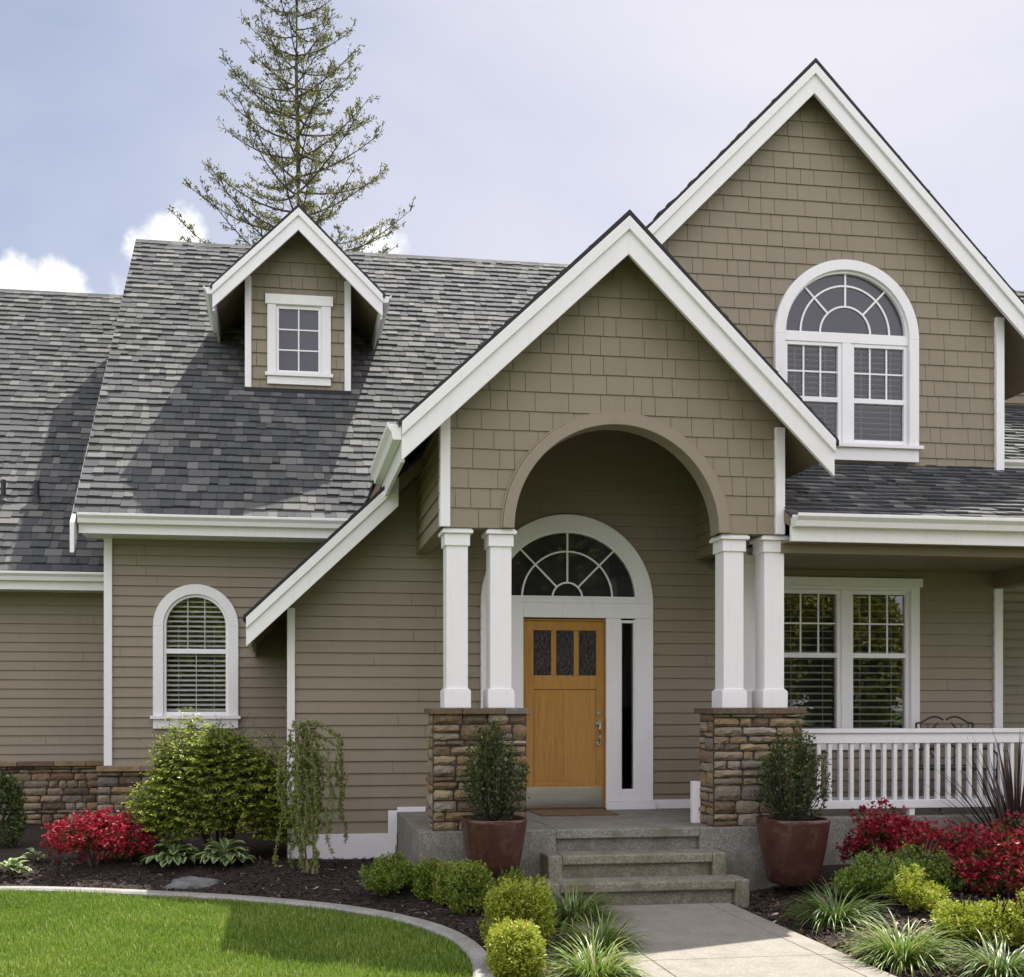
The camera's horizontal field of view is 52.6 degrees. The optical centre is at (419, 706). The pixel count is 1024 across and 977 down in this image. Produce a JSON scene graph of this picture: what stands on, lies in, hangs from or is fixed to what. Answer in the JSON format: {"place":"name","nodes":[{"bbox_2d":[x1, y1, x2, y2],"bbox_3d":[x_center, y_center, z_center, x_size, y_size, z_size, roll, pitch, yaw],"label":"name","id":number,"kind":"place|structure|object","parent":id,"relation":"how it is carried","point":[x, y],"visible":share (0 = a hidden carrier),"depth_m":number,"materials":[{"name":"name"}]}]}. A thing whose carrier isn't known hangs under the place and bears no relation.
{"place":"outdoors","nodes":[
{"label":"outdoors","id":0,"kind":"place"},
{"bbox_2d":[0,887,472,976],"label":"lawn","id":1,"kind":"structure","parent":0,"point":[222,946],"depth_m":7.14,"materials":[{"name":"green plant"}]},
{"bbox_2d":[0,824,1023,976],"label":"mulch bed","id":2,"kind":"object","parent":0,"point":[31,838],"visible":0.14,"depth_m":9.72,"materials":[{"name":"brown soil"}]},
{"bbox_2d":[0,771,28,847],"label":"evergreen shrub","id":3,"kind":"object","parent":2,"relation":"on","point":[10,786],"visible":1,"depth_m":11.55,"materials":[{"name":"green plant"}]},
{"bbox_2d":[0,857,31,875],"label":"hosta","id":4,"kind":"object","parent":2,"relation":"on","point":[10,862],"visible":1,"depth_m":10.10,"materials":[{"name":"green plant"}]},
{"bbox_2d":[21,848,48,862],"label":"hosta","id":5,"kind":"object","parent":2,"relation":"on","point":[36,855],"visible":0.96,"depth_m":10.52,"materials":[{"name":"green plant"}]},
{"bbox_2d":[39,807,158,866],"bbox_3d":[-3.264,1.325,10.476,1.250,0.631,1.064,0,0,-8],"label":"azalea","id":6,"kind":"object","parent":2,"relation":"on","point":[88,833],"visible":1,"depth_m":10.24,"materials":[{"name":"red plant"}]},
{"bbox_2d":[108,839,148,860],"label":"perennial","id":7,"kind":"object","parent":2,"relation":"on","point":[127,858],"visible":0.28,"depth_m":10.47,"materials":[{"name":"green plant"}]},
{"bbox_2d":[138,841,201,866],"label":"hosta","id":8,"kind":"object","parent":2,"relation":"on","point":[177,852],"visible":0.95,"depth_m":10.23,"materials":[{"name":"green plant"}]},
{"bbox_2d":[161,876,219,888],"bbox_3d":[-2.157,1.701,9.834,0.597,0.127,0.417,0,0,-8],"label":"rock","id":9,"kind":"object","parent":2,"relation":"on","point":[189,882],"visible":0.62,"depth_m":9.72,"materials":[{"name":"grey stone"}]},
{"bbox_2d":[120,707,308,850],"bbox_3d":[-2.112,0.809,10.819,2.224,1.631,1.526,0,0,-8],"label":"spreading bush","id":10,"kind":"object","parent":2,"relation":"on","point":[210,755],"visible":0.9,"depth_m":10.51,"materials":[{"name":"green plant"}]},
{"bbox_2d":[193,838,255,865],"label":"hosta","id":11,"kind":"object","parent":2,"relation":"on","point":[225,852],"visible":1,"depth_m":10.20,"materials":[{"name":"green plant"}]},
{"bbox_2d":[272,716,348,873],"bbox_3d":[-1.038,0.862,9.863,0.628,1.563,0.523,0,0,34],"label":"weeping larch","id":12,"kind":"object","parent":2,"relation":"on","point":[308,777],"visible":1,"depth_m":9.84,"materials":[{"name":"green needle foliage"},{"name":"bark"}]},
{"bbox_2d":[357,845,414,895],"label":"boxwood","id":13,"kind":"object","parent":2,"relation":"on","point":[390,873],"visible":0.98,"depth_m":8.98,"materials":[{"name":"green plant"}]},
{"bbox_2d":[410,857,445,900],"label":"boxwood","id":14,"kind":"object","parent":2,"relation":"on","point":[423,887],"visible":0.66,"depth_m":8.78,"materials":[{"name":"green plant"}]},
{"bbox_2d":[430,856,462,904],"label":"boxwood","id":15,"kind":"object","parent":2,"relation":"on","point":[439,877],"visible":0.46,"depth_m":8.61,"materials":[{"name":"green plant"}]},
{"bbox_2d":[443,859,494,914],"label":"boxwood","id":16,"kind":"object","parent":2,"relation":"on","point":[468,875],"visible":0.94,"depth_m":8.29,"materials":[{"name":"green plant"}]},
{"bbox_2d":[460,815,527,878],"bbox_3d":[0.636,1.206,8.882,0.565,0.503,0.565,0,0,-8],"label":"clay pot","id":17,"kind":"object","parent":2,"relation":"on","point":[495,846],"visible":0.8,"depth_m":8.66,"materials":[{"name":"ceramic"}]},
{"bbox_2d":[458,718,530,820],"bbox_3d":[0.635,0.570,8.895,0.658,0.947,0.595,0,0,-8],"label":"potted shrub","id":18,"kind":"object","parent":17,"relation":"on","point":[489,781],"visible":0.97,"depth_m":8.81,"materials":[{"name":"green plant"}]},
{"bbox_2d":[490,866,528,890],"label":"boxwood","id":19,"kind":"object","parent":2,"relation":"on","point":[511,874],"visible":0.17,"depth_m":8.64,"materials":[{"name":"green plant"}]},
{"bbox_2d":[483,916,547,976],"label":"boxwood","id":20,"kind":"object","parent":2,"relation":"on","point":[511,945],"visible":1,"depth_m":6.38,"materials":[{"name":"green plant"}]},
{"bbox_2d":[477,873,557,947],"bbox_3d":[0.697,1.477,7.386,0.608,0.538,0.562,0,0,-8],"label":"boxwood","id":21,"kind":"object","parent":2,"relation":"on","point":[535,903],"visible":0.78,"depth_m":7.27,"materials":[{"name":"green plant"}]},
{"bbox_2d":[543,877,644,934],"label":"ornamental grass","id":22,"kind":"object","parent":2,"relation":"on","point":[562,912],"depth_m":8.14,"materials":[{"name":"green plant"}]},
{"bbox_2d":[532,925,665,976],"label":"ornamental grass","id":23,"kind":"object","parent":2,"relation":"on","point":[591,964],"depth_m":6.37,"materials":[{"name":"green plant"}]},
{"bbox_2d":[547,905,666,956],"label":"ornamental grass","id":24,"kind":"object","parent":2,"relation":"on","point":[606,932],"depth_m":7.29,"materials":[{"name":"green plant"}]},
{"bbox_2d":[756,814,830,885],"bbox_3d":[3.351,1.286,9.244,0.596,0.586,0.596,0,0,-8],"label":"clay pot","id":25,"kind":"object","parent":2,"relation":"on","point":[793,853],"visible":0.9,"depth_m":9.03,"materials":[{"name":"ceramic"}]},
{"bbox_2d":[751,715,835,820],"bbox_3d":[3.365,0.580,9.251,0.714,1.028,0.659,0,0,-8],"label":"potted shrub","id":26,"kind":"object","parent":25,"relation":"on","point":[798,798],"visible":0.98,"depth_m":9.18,"materials":[{"name":"green plant"}]},
{"bbox_2d":[768,877,898,935],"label":"ornamental grass","id":27,"kind":"object","parent":2,"relation":"on","point":[824,914],"depth_m":7.97,"materials":[{"name":"green plant"}]},
{"bbox_2d":[829,845,906,901],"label":"boxwood","id":28,"kind":"object","parent":2,"relation":"on","point":[867,874],"visible":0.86,"depth_m":8.34,"materials":[{"name":"green plant"}]},
{"bbox_2d":[835,797,935,864],"bbox_3d":[4.393,1.212,9.473,0.996,0.785,0.884,0,0,-41],"label":"azalea","id":29,"kind":"object","parent":2,"relation":"on","point":[881,830],"visible":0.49,"depth_m":9.36,"materials":[{"name":"red plant"}]},
{"bbox_2d":[826,907,973,976],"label":"ornamental grass","id":30,"kind":"object","parent":2,"relation":"on","point":[894,950],"depth_m":6.77,"materials":[{"name":"green plant"}]},
{"bbox_2d":[881,862,951,912],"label":"boxwood","id":31,"kind":"object","parent":2,"relation":"on","point":[913,891],"visible":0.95,"depth_m":7.96,"materials":[{"name":"green plant"}]},
{"bbox_2d":[881,838,967,892],"bbox_3d":[4.261,1.372,8.786,0.844,0.486,0.632,0,0,3],"label":"boxwood","id":32,"kind":"object","parent":2,"relation":"on","point":[936,871],"visible":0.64,"depth_m":8.71,"materials":[{"name":"green plant"}]},
{"bbox_2d":[882,816,1003,888],"bbox_3d":[4.748,1.292,9.126,1.158,0.632,0.986,0,0,27],"label":"azalea","id":33,"kind":"object","parent":2,"relation":"on","point":[948,839],"visible":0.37,"depth_m":9.00,"materials":[{"name":"red plant"}]},
{"bbox_2d":[928,892,979,942],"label":"boxwood","id":34,"kind":"object","parent":2,"relation":"on","point":[949,909],"visible":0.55,"depth_m":7.05,"materials":[{"name":"green plant"}]},
{"bbox_2d":[891,727,1023,836],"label":"flax","id":35,"kind":"object","parent":2,"relation":"on","point":[1012,802],"visible":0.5,"depth_m":10.10,"materials":[{"name":"purple plant"}]},
{"bbox_2d":[932,929,1023,976],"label":"ornamental grass","id":36,"kind":"object","parent":2,"relation":"on","point":[997,963],"depth_m":6.38,"materials":[{"name":"green plant"}]},
{"bbox_2d":[943,809,1023,903],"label":"azalea","id":37,"kind":"object","parent":2,"relation":"on","point":[998,861],"visible":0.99,"depth_m":8.42,"materials":[{"name":"red plant"}]},
{"bbox_2d":[955,894,1023,947],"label":"boxwood","id":38,"kind":"object","parent":2,"relation":"on","point":[982,920],"visible":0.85,"depth_m":6.86,"materials":[{"name":"green plant"}]},
{"bbox_2d":[993,887,1023,943],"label":"boxwood","id":39,"kind":"object","parent":2,"relation":"on","point":[1016,913],"visible":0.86,"depth_m":6.80,"materials":[{"name":"green plant"}]},
{"bbox_2d":[0,0,1023,294],"label":"sky","id":40,"kind":"structure","parent":0,"point":[518,130],"materials":[{"name":"blue"}]},
{"bbox_2d":[561,903,895,976],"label":"walkway","id":41,"kind":"structure","parent":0,"point":[714,940],"depth_m":7.26,"materials":[{"name":"concrete"}]},
{"label":"ground","id":42,"kind":"structure","parent":0,"visible":0},
{"bbox_2d":[0,886,495,976],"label":"kerb","id":43,"kind":"structure","parent":42,"relation":"on","point":[475,952],"depth_m":8.55,"materials":[{"name":"concrete"}]},
{"bbox_2d":[166,0,415,253],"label":"conifer tree","id":44,"kind":"object","parent":42,"relation":"on","point":[295,157],"visible":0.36,"depth_m":26.29,"materials":[{"name":"green plant"}]},
{"bbox_2d":[0,58,1023,858],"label":"house","id":45,"kind":"structure","parent":42,"relation":"on","point":[700,488],"depth_m":11.45,"materials":[{"name":"beige wood"}]},
{"bbox_2d":[150,584,240,728],"bbox_3d":[-2.848,-0.635,13.190,1.110,1.810,0.701,0,0,-8],"label":"arched window","id":46,"kind":"structure","parent":45,"relation":"in","point":[195,626],"depth_m":12.98,"materials":[{"name":"white plastic"}]},
{"bbox_2d":[523,619,605,810],"bbox_3d":[1.555,0.083,11.070,0.910,2.054,0.124,0,0,-8],"label":"front door","id":47,"kind":"structure","parent":45,"relation":"in","point":[566,728],"depth_m":11.09,"materials":[{"name":"brown wood"}]},
{"bbox_2d":[773,259,923,462],"bbox_3d":[4.726,-3.867,11.766,1.770,2.235,0.726,0,0,-8],"label":"arched window","id":48,"kind":"structure","parent":45,"relation":"in","point":[846,334],"depth_m":11.56,"materials":[{"name":"white plastic"}]},
{"bbox_2d":[784,576,922,749],"bbox_3d":[4.723,-0.482,11.788,1.820,1.925,0.721,0,0,-8],"label":"porch window","id":49,"kind":"structure","parent":45,"relation":"in","point":[852,645],"depth_m":11.65,"materials":[{"name":"white plastic"}]},
{"bbox_2d":[398,806,1020,906],"bbox_3d":[5.519,1.450,10.436,11.300,0.680,2.290,0,0,-8],"label":"front porch","id":50,"kind":"object","parent":42,"relation":"on","point":[655,856],"visible":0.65,"depth_m":9.29,"materials":[{"name":"concrete"}]},
{"bbox_2d":[529,809,618,815],"bbox_3d":[1.604,1.101,10.746,0.820,0.015,0.520,0,0,-8],"label":"door mat","id":51,"kind":"object","parent":50,"relation":"on","point":[571,812],"depth_m":10.66,"materials":[{"name":"brown fabric"}]},
{"bbox_2d":[802,728,1023,814],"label":"porch railing","id":52,"kind":"object","parent":50,"relation":"on","point":[906,736],"visible":0.7,"depth_m":10.55,"materials":[{"name":"white wood"}]},
{"bbox_2d":[915,716,997,810],"bbox_3d":[5.853,0.604,11.232,0.706,1.015,0.486,0,0,-8],"label":"porch bench","id":53,"kind":"object","parent":50,"relation":"on","point":[954,756],"visible":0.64,"depth_m":11.39,"materials":[{"name":"grey metal"}]}
]}

